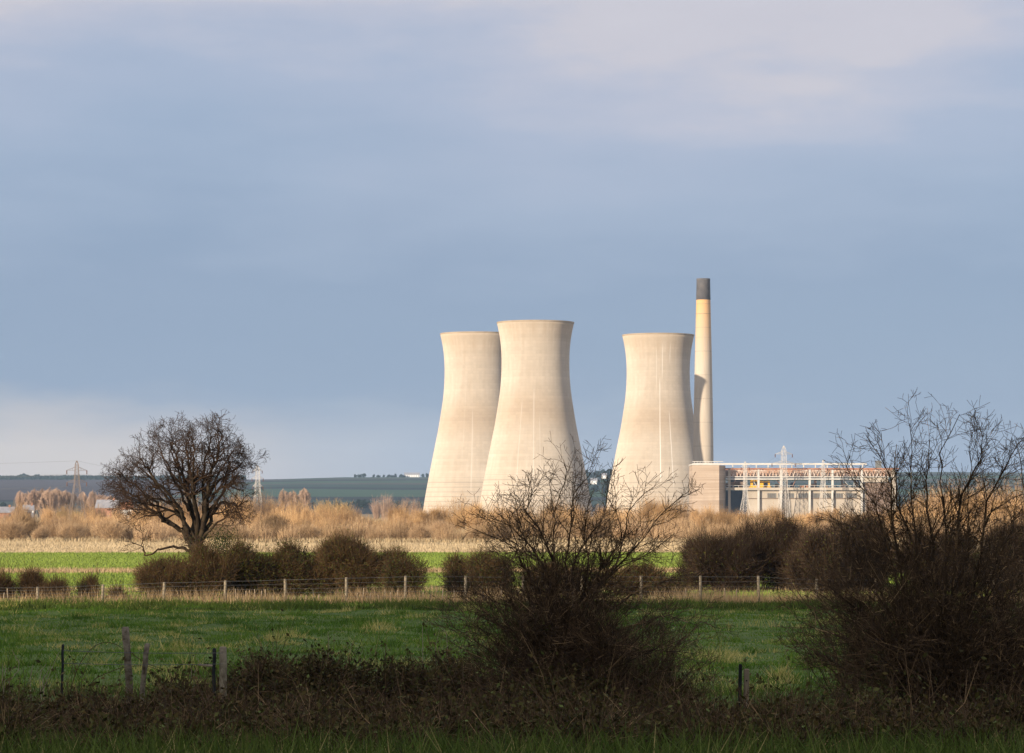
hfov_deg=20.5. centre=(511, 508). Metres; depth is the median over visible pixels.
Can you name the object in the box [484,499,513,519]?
willow bush
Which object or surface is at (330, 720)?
bramble
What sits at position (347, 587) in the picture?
wire fence
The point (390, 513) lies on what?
willow bush
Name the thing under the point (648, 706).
bramble
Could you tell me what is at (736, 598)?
dry grass
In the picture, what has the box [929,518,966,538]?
scrub bush
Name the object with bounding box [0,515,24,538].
scrub bush
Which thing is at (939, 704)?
bramble
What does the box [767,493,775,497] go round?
window
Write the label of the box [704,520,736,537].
scrub bush
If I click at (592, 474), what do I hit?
tree
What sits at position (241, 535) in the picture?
scrub bush
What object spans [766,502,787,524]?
willow bush
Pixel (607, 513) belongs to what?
willow bush
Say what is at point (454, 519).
willow bush
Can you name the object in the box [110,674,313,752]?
bramble
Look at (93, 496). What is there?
bare tree
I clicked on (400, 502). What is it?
tree
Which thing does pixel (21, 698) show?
bramble
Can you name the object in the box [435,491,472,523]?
willow bush
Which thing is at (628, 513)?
willow bush
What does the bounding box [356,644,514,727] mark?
bramble
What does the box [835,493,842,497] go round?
window
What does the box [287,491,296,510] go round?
bare tree
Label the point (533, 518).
scrub bush
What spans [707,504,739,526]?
willow bush
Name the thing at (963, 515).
willow bush
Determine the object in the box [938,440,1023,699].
thorn bush
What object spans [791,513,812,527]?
willow bush
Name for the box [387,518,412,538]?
scrub bush
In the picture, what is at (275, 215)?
sky
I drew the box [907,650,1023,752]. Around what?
bramble
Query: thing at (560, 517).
willow bush
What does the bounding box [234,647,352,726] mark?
bramble
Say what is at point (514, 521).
willow bush
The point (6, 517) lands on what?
willow bush
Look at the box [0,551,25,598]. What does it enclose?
hedge bush
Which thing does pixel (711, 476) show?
boiler house
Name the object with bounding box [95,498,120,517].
house
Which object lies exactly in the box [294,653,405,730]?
bramble
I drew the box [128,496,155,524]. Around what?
willow bush
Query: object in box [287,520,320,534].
scrub bush
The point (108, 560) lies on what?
meadow grass
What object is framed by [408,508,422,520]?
willow bush
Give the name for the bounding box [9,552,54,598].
hedge bush
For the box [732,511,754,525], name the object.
willow bush
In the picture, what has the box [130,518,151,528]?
willow bush
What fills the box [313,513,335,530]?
willow bush
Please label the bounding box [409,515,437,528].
scrub bush
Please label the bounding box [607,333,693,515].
cooling tower
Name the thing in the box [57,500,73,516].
willow tree
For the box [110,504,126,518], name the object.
willow tree
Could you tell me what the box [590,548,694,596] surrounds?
hedge bush
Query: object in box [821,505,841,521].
willow bush
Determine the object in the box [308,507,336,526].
willow bush
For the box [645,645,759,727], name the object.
bramble
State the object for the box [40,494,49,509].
bare tree
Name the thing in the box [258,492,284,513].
willow tree
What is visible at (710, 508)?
willow tree
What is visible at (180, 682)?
bramble
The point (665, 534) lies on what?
scrub bush
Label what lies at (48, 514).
willow bush
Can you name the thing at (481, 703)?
bramble
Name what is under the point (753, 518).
scrub bush
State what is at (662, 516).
willow bush
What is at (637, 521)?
scrub bush
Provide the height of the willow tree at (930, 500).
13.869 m
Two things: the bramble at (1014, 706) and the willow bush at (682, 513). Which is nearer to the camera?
the bramble at (1014, 706)
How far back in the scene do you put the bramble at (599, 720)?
32.85 m
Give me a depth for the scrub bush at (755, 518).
425.08 m
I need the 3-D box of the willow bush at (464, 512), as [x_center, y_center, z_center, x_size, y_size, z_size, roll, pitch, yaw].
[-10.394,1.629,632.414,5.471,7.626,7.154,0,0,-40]
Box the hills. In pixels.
[0,472,1023,513]
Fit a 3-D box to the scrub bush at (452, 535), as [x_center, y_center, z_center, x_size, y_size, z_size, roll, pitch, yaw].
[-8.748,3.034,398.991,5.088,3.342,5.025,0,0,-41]
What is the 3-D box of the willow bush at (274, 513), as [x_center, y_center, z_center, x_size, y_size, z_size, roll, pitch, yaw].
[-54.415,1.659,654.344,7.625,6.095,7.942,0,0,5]
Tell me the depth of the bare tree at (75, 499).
1318.42 m
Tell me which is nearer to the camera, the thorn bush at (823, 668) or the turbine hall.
the thorn bush at (823, 668)
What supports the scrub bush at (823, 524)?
on the ground at (361, 612)
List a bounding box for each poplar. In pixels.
[367,495,380,519]
[379,494,396,519]
[399,498,411,513]
[410,498,421,516]
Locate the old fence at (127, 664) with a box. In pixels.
[61,627,226,704]
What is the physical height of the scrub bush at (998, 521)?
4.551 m
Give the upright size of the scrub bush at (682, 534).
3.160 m
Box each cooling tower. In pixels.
[423,331,501,516]
[479,320,592,517]
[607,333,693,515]
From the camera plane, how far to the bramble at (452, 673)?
46.49 m
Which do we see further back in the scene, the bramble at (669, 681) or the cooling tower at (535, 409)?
the cooling tower at (535, 409)
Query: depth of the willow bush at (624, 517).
528.78 m
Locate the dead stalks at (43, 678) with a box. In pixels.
[30,653,58,699]
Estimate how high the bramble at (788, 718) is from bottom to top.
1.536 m
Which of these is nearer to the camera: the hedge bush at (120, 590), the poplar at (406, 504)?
the hedge bush at (120, 590)
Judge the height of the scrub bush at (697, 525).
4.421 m
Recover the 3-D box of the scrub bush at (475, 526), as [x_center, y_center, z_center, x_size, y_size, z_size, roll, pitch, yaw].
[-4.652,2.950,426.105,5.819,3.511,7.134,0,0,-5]
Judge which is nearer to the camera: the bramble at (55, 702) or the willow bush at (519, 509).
the bramble at (55, 702)
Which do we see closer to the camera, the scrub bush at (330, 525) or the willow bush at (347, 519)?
the scrub bush at (330, 525)
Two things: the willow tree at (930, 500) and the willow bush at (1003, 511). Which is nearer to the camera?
the willow bush at (1003, 511)
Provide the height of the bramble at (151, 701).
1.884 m
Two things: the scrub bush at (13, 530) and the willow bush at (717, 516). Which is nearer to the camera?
the scrub bush at (13, 530)
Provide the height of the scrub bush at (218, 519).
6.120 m
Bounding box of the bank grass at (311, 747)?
[0,674,1023,752]
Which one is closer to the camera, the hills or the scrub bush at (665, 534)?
the scrub bush at (665, 534)
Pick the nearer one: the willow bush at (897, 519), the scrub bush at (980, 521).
the scrub bush at (980, 521)
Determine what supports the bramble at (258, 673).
on the ground at (361, 612)
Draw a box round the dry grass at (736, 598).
[0,565,1023,603]
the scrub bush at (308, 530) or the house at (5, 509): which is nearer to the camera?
the scrub bush at (308, 530)
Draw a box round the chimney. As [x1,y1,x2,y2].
[693,278,713,462]
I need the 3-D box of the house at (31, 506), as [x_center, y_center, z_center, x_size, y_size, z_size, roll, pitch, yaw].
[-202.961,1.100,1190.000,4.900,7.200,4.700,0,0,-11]
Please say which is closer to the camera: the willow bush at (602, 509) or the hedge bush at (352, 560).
the hedge bush at (352, 560)
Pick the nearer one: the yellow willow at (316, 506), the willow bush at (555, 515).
the willow bush at (555, 515)
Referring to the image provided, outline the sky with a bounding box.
[0,0,1023,479]
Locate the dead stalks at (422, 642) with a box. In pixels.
[328,626,447,660]
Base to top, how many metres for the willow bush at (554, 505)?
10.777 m
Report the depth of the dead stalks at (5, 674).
46.00 m
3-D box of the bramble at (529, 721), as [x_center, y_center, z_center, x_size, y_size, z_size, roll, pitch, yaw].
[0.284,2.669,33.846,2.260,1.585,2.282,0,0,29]
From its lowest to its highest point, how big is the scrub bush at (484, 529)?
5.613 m
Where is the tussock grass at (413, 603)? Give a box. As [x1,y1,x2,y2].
[0,594,1020,610]
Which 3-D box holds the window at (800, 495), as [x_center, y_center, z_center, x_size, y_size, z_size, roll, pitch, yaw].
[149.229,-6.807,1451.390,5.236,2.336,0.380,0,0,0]
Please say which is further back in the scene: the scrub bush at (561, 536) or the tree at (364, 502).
the tree at (364, 502)
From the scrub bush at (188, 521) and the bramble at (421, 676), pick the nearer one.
the bramble at (421, 676)
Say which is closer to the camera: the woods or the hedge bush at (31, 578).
the hedge bush at (31, 578)
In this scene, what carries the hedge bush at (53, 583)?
on the ground at (361, 612)
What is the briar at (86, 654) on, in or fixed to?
on the ground at (361, 612)
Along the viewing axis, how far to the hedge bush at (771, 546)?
160.63 m
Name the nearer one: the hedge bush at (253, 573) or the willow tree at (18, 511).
the hedge bush at (253, 573)
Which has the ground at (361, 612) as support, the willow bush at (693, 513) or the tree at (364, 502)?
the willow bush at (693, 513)
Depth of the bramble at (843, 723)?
34.90 m
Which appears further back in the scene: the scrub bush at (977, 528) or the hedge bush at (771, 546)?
the scrub bush at (977, 528)
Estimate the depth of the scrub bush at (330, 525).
427.27 m
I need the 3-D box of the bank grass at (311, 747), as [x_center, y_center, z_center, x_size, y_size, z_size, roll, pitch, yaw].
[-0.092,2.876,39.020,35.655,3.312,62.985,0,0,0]
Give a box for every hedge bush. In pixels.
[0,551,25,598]
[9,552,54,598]
[34,561,75,597]
[70,558,108,597]
[104,571,132,599]
[128,541,212,597]
[175,528,241,598]
[214,525,280,596]
[260,528,321,596]
[303,516,417,597]
[364,545,438,597]
[430,535,520,596]
[516,551,604,593]
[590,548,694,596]
[660,510,772,590]
[720,498,815,590]
[776,505,857,593]
[820,494,901,591]
[893,507,983,590]
[976,503,1023,590]
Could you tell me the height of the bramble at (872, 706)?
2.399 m
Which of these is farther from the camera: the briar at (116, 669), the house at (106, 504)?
the house at (106, 504)
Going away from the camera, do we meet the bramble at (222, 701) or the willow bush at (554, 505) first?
the bramble at (222, 701)
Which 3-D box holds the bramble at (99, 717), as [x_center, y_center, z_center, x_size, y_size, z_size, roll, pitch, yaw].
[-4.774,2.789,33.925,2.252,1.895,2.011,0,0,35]
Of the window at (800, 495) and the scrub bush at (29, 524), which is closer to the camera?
the scrub bush at (29, 524)
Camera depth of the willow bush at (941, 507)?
787.38 m
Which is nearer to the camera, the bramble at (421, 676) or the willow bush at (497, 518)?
the bramble at (421, 676)
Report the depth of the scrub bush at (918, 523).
425.90 m
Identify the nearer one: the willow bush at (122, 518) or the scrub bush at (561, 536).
the scrub bush at (561, 536)
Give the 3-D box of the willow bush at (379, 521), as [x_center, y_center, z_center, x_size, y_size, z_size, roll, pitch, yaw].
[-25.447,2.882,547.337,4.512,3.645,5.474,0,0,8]
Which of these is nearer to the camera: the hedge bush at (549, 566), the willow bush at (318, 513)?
the hedge bush at (549, 566)
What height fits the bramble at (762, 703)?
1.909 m
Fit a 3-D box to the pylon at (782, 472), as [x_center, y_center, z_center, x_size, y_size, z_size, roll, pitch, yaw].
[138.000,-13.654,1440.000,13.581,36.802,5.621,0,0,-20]
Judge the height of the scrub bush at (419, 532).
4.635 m
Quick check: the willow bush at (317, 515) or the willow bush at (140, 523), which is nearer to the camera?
the willow bush at (140, 523)
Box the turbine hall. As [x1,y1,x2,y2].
[692,461,898,517]
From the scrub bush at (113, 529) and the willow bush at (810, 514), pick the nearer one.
the scrub bush at (113, 529)
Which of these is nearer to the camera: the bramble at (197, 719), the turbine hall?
the bramble at (197, 719)
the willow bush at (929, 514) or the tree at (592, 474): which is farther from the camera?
the tree at (592, 474)
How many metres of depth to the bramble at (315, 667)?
46.82 m
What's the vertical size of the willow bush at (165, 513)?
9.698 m
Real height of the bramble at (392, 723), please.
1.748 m
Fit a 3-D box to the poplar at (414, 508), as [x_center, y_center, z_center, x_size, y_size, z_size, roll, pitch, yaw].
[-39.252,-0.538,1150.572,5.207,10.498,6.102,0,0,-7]
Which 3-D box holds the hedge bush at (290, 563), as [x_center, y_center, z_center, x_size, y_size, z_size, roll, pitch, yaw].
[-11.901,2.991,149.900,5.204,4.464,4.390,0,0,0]
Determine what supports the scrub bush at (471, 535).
on the ground at (361, 612)
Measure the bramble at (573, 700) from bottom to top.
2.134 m
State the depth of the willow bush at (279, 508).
779.30 m
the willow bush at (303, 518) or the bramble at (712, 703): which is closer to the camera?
the bramble at (712, 703)
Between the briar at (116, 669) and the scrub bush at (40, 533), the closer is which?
the briar at (116, 669)
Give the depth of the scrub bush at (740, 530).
401.86 m
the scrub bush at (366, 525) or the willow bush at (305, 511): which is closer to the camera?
the scrub bush at (366, 525)
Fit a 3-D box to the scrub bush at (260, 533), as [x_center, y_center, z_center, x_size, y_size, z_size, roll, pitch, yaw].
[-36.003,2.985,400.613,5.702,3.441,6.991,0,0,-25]
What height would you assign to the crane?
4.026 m
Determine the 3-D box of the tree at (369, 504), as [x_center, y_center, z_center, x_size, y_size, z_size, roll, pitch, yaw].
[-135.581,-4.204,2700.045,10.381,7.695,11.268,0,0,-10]
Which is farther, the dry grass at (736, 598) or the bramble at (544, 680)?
the dry grass at (736, 598)
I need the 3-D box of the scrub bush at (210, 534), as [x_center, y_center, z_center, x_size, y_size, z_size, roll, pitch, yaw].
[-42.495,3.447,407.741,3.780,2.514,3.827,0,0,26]
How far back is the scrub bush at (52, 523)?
437.22 m
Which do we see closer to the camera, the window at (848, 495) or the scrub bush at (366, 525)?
the scrub bush at (366, 525)
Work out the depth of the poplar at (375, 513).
1149.20 m
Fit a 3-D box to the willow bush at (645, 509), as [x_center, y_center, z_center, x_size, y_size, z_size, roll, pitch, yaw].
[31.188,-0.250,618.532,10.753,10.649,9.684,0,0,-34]
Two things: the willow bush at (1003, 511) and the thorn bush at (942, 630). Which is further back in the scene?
the willow bush at (1003, 511)
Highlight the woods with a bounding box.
[0,473,245,479]
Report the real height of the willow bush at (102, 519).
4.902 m
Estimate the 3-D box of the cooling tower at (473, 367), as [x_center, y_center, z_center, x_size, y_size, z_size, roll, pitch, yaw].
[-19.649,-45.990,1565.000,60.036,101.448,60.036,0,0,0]
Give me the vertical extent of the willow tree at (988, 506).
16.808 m
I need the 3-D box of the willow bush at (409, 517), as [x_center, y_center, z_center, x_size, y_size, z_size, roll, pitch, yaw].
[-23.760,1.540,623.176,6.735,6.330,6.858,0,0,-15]
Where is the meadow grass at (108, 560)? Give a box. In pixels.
[0,551,1019,601]
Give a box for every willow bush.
[0,511,15,522]
[39,506,58,522]
[78,508,103,526]
[92,513,111,525]
[107,509,132,528]
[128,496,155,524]
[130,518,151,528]
[138,488,178,527]
[167,494,212,526]
[217,491,258,527]
[252,510,263,522]
[262,505,290,521]
[266,504,295,528]
[272,496,300,518]
[280,505,307,527]
[291,512,311,524]
[296,504,315,521]
[306,497,334,521]
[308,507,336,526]
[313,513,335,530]
[321,499,359,525]
[341,508,365,521]
[360,513,374,525]
[370,516,387,528]
[384,516,403,529]
[385,502,409,521]
[390,506,417,527]
[404,515,424,528]
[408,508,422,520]
[416,502,444,526]
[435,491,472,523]
[444,509,470,531]
[453,501,467,516]
[460,496,489,527]
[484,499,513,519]
[484,513,510,529]
[505,514,528,529]
[510,504,535,516]
[534,496,571,518]
[540,507,568,522]
[540,509,568,529]
[556,501,583,525]
[563,505,590,520]
[592,503,622,517]
[593,500,621,519]
[612,511,630,526]
[613,504,635,522]
[633,487,679,524]
[649,501,684,528]
[670,496,689,522]
[689,503,703,523]
[692,506,716,528]
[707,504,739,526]
[715,506,731,524]
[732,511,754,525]
[747,509,776,523]
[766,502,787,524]
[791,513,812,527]
[804,505,825,525]
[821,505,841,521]
[886,510,908,525]
[916,505,940,520]
[924,494,956,516]
[948,505,979,524]
[950,491,987,518]
[988,495,1018,518]
[990,507,1020,526]
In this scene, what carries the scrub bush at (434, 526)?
on the ground at (361, 612)
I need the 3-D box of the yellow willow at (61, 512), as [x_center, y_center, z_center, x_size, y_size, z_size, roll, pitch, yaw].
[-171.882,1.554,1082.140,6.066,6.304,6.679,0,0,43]
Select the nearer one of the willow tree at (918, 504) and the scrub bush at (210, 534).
the scrub bush at (210, 534)
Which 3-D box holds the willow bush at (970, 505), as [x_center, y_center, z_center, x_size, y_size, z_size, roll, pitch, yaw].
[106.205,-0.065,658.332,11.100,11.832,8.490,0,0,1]
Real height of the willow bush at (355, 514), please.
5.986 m
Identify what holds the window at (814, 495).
in the turbine hall
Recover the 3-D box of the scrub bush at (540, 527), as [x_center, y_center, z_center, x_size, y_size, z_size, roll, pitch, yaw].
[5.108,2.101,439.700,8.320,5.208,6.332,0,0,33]
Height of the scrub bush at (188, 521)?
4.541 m
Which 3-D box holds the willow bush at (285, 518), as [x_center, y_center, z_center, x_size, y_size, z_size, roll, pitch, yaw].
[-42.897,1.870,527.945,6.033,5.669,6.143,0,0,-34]
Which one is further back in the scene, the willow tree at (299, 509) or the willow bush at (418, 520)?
the willow tree at (299, 509)
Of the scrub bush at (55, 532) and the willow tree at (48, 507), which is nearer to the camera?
the scrub bush at (55, 532)
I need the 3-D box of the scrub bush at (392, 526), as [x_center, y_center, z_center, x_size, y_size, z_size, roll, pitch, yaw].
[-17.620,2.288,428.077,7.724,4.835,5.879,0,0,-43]
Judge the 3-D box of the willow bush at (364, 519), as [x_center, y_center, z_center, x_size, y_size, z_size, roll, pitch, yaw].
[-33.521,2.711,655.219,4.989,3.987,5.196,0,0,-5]
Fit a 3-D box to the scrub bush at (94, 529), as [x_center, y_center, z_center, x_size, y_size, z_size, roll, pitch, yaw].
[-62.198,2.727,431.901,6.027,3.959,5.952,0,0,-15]
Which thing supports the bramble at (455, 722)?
on the ground at (361, 612)
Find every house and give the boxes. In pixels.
[0,505,14,518]
[22,503,33,518]
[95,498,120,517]
[404,473,419,476]
[689,461,724,516]
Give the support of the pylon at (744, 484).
on the ground at (361, 612)
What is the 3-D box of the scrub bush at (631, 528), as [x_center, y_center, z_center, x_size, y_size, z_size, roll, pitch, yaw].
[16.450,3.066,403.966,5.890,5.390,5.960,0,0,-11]
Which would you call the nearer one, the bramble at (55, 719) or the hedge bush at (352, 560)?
the bramble at (55, 719)
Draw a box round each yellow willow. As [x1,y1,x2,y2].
[55,506,69,518]
[310,500,333,513]
[325,497,345,516]
[337,500,352,515]
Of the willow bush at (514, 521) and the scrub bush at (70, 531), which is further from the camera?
the willow bush at (514, 521)
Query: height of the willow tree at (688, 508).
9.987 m
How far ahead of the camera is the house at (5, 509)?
1177.69 m
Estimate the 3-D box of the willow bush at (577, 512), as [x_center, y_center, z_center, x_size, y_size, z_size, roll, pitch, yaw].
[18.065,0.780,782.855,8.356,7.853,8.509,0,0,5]
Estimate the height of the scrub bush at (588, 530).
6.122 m
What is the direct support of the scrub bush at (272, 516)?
on the ground at (361, 612)
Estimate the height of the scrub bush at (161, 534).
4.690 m
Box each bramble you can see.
[0,648,54,722]
[0,673,98,751]
[6,658,167,748]
[20,643,138,730]
[23,669,225,752]
[79,651,214,732]
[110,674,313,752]
[129,659,296,726]
[144,621,257,713]
[167,647,335,752]
[190,612,309,713]
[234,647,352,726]
[243,609,419,711]
[250,666,374,752]
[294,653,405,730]
[323,661,481,752]
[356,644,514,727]
[359,668,519,748]
[371,611,492,705]
[406,627,509,707]
[408,671,611,752]
[415,652,580,725]
[466,626,640,711]
[491,640,645,722]
[514,655,684,752]
[581,674,737,750]
[605,644,716,723]
[612,650,721,711]
[641,649,783,752]
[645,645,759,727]
[691,673,851,752]
[735,647,865,721]
[756,656,924,751]
[804,640,925,733]
[843,649,1011,752]
[885,650,1000,722]
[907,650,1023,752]
[936,645,1023,731]
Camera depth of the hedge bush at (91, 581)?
147.81 m
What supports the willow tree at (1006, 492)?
on the ground at (361, 612)
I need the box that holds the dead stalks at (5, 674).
[2,652,18,702]
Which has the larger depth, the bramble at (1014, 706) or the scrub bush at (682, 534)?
the scrub bush at (682, 534)
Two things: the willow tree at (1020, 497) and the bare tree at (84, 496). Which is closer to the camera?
the willow tree at (1020, 497)
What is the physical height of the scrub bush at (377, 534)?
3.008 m
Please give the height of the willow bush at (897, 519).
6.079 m
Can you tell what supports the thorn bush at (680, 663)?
on the ground at (361, 612)
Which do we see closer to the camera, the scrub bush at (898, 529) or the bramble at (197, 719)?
the bramble at (197, 719)
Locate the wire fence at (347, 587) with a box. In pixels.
[0,576,1011,601]
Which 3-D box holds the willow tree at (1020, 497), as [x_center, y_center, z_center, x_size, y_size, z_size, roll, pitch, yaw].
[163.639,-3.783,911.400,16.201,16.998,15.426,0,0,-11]
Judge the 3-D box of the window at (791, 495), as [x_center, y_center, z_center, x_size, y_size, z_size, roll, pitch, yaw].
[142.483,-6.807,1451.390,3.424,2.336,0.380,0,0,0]
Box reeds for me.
[0,517,991,552]
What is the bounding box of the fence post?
[738,664,748,706]
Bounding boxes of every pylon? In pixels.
[66,461,86,517]
[252,466,263,503]
[740,461,750,511]
[772,446,795,516]
[818,460,827,511]
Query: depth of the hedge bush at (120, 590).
144.89 m
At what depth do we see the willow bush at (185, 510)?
642.08 m
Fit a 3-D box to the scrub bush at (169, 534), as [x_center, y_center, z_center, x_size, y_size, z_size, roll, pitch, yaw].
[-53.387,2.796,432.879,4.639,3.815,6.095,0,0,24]
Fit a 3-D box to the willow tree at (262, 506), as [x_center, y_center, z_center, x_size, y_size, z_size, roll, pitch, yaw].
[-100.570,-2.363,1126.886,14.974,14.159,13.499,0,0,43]
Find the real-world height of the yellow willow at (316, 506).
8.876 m
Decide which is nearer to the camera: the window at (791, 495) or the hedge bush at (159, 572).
the hedge bush at (159, 572)
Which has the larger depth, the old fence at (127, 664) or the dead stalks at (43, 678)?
the dead stalks at (43, 678)
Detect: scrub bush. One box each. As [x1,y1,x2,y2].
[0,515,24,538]
[1,514,27,540]
[7,503,43,537]
[30,522,52,539]
[36,513,65,537]
[40,505,98,537]
[54,514,87,538]
[85,517,115,538]
[89,508,131,540]
[121,526,143,540]
[133,516,171,541]
[152,519,176,538]
[160,515,191,538]
[190,510,228,536]
[207,527,224,539]
[213,515,247,534]
[217,523,251,540]
[238,520,275,539]
[248,501,292,536]
[263,518,300,538]
[277,522,304,539]
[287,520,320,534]
[290,519,324,540]
[313,516,352,539]
[326,522,357,540]
[338,515,376,538]
[364,525,388,539]
[374,508,414,539]
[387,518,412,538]
[406,521,436,538]
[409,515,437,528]
[426,517,454,538]
[429,523,468,540]
[463,519,494,536]
[464,523,482,539]
[479,513,516,541]
[504,506,553,538]
[527,511,567,537]
[544,525,572,539]
[564,512,610,540]
[586,503,620,535]
[598,524,616,540]
[612,517,643,539]
[614,513,655,537]
[633,512,677,538]
[651,525,680,541]
[661,510,694,536]
[664,521,700,539]
[684,514,712,536]
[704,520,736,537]
[720,519,742,535]
[730,509,773,534]
[730,523,752,536]
[732,511,774,534]
[810,518,831,531]
[835,497,887,525]
[887,522,910,537]
[902,508,948,532]
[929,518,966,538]
[962,519,991,539]
[963,508,1002,530]
[978,513,1009,529]
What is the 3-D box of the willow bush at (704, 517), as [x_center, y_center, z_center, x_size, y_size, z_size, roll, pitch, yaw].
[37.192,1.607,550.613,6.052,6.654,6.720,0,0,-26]
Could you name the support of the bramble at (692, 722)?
on the ground at (361, 612)
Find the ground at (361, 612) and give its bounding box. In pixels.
[0,514,1020,712]
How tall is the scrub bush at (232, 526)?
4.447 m
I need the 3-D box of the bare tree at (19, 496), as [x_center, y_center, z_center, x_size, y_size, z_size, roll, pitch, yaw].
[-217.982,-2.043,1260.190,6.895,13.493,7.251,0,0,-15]
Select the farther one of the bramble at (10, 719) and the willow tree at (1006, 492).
the willow tree at (1006, 492)
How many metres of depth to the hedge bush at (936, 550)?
157.14 m
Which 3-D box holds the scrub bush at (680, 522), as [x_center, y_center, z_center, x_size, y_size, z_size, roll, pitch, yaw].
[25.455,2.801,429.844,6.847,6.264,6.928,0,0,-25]
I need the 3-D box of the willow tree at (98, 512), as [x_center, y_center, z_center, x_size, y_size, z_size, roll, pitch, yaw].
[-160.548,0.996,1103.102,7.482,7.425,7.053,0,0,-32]
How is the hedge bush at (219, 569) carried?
on the ground at (361, 612)
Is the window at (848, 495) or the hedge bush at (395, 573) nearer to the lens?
the hedge bush at (395, 573)
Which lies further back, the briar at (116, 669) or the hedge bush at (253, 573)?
the hedge bush at (253, 573)
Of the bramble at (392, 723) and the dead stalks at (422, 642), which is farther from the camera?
the dead stalks at (422, 642)
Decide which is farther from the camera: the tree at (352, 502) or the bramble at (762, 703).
the tree at (352, 502)
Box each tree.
[0,502,8,506]
[9,497,31,519]
[14,490,27,507]
[27,488,41,517]
[34,488,46,511]
[39,505,53,518]
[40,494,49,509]
[42,488,60,511]
[51,488,66,513]
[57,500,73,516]
[59,490,73,509]
[65,492,78,511]
[76,492,87,510]
[80,498,94,518]
[86,491,96,511]
[91,503,108,518]
[96,410,270,559]
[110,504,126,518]
[246,487,275,517]
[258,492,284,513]
[278,489,290,510]
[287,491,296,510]
[288,495,309,517]
[296,488,311,508]
[344,501,354,506]
[356,499,360,507]
[360,499,367,507]
[366,501,373,507]
[394,500,401,507]
[587,472,596,476]
[605,469,611,477]
[672,499,692,518]
[701,503,716,515]
[903,492,924,515]
[913,486,946,513]
[930,477,961,505]
[943,478,987,511]
[971,476,1009,514]
[987,480,1022,505]
[998,475,1023,507]
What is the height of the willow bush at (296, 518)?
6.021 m
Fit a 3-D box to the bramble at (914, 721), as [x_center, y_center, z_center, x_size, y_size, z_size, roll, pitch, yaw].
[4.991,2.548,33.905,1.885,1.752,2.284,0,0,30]
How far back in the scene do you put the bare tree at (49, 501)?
1268.59 m
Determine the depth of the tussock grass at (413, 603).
133.40 m
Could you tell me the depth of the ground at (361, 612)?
102.77 m
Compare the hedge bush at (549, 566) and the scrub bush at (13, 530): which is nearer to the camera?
the hedge bush at (549, 566)
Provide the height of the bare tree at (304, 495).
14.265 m
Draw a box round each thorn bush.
[422,433,725,707]
[621,587,741,702]
[752,557,882,710]
[768,387,1023,713]
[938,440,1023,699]
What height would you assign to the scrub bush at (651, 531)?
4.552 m
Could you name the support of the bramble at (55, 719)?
on the ground at (361, 612)
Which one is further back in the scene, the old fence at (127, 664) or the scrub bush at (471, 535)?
the scrub bush at (471, 535)
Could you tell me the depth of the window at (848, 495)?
1451.33 m
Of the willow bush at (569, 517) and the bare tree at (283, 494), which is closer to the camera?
the willow bush at (569, 517)
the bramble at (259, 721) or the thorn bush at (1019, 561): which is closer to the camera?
the bramble at (259, 721)
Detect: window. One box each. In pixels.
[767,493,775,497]
[787,493,793,497]
[798,493,807,497]
[812,493,819,497]
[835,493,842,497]
[846,493,856,497]
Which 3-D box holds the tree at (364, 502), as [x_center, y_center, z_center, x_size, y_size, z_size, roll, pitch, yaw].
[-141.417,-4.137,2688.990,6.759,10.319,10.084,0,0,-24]
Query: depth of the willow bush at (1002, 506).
619.21 m
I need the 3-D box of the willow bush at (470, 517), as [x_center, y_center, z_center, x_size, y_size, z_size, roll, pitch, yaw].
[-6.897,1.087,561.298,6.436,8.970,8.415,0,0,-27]
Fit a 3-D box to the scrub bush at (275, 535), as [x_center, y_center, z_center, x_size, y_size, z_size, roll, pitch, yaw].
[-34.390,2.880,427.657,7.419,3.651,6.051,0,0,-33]
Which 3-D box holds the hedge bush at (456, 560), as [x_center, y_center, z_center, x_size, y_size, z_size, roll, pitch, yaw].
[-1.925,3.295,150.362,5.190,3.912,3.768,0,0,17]
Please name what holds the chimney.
on the ground at (361, 612)
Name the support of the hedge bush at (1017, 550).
on the ground at (361, 612)
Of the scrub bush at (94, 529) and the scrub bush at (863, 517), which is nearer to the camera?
the scrub bush at (94, 529)
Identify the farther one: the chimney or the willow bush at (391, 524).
the chimney
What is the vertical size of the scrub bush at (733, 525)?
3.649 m
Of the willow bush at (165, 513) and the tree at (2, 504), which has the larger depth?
the tree at (2, 504)
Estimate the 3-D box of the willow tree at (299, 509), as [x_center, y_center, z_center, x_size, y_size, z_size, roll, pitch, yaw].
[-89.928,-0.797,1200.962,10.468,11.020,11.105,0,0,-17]
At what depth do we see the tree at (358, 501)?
2698.68 m
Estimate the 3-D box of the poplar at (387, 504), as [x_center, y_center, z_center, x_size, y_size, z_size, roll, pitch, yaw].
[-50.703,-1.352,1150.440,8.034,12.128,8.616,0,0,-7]
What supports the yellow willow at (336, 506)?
on the ground at (361, 612)
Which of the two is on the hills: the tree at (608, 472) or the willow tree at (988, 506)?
the tree at (608, 472)
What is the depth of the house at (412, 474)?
5045.10 m
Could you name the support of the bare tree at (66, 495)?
on the ground at (361, 612)
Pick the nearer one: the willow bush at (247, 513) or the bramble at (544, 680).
the bramble at (544, 680)
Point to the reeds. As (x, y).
(42, 544)
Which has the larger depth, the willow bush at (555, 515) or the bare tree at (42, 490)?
the bare tree at (42, 490)
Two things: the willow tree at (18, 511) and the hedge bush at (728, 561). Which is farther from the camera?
the willow tree at (18, 511)
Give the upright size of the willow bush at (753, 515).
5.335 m
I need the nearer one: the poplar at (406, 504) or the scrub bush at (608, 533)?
the scrub bush at (608, 533)
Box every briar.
[71,642,122,689]
[88,666,160,689]
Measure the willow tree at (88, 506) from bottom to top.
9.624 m
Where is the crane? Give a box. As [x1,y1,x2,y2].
[749,480,771,487]
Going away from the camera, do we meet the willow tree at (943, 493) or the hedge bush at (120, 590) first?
the hedge bush at (120, 590)

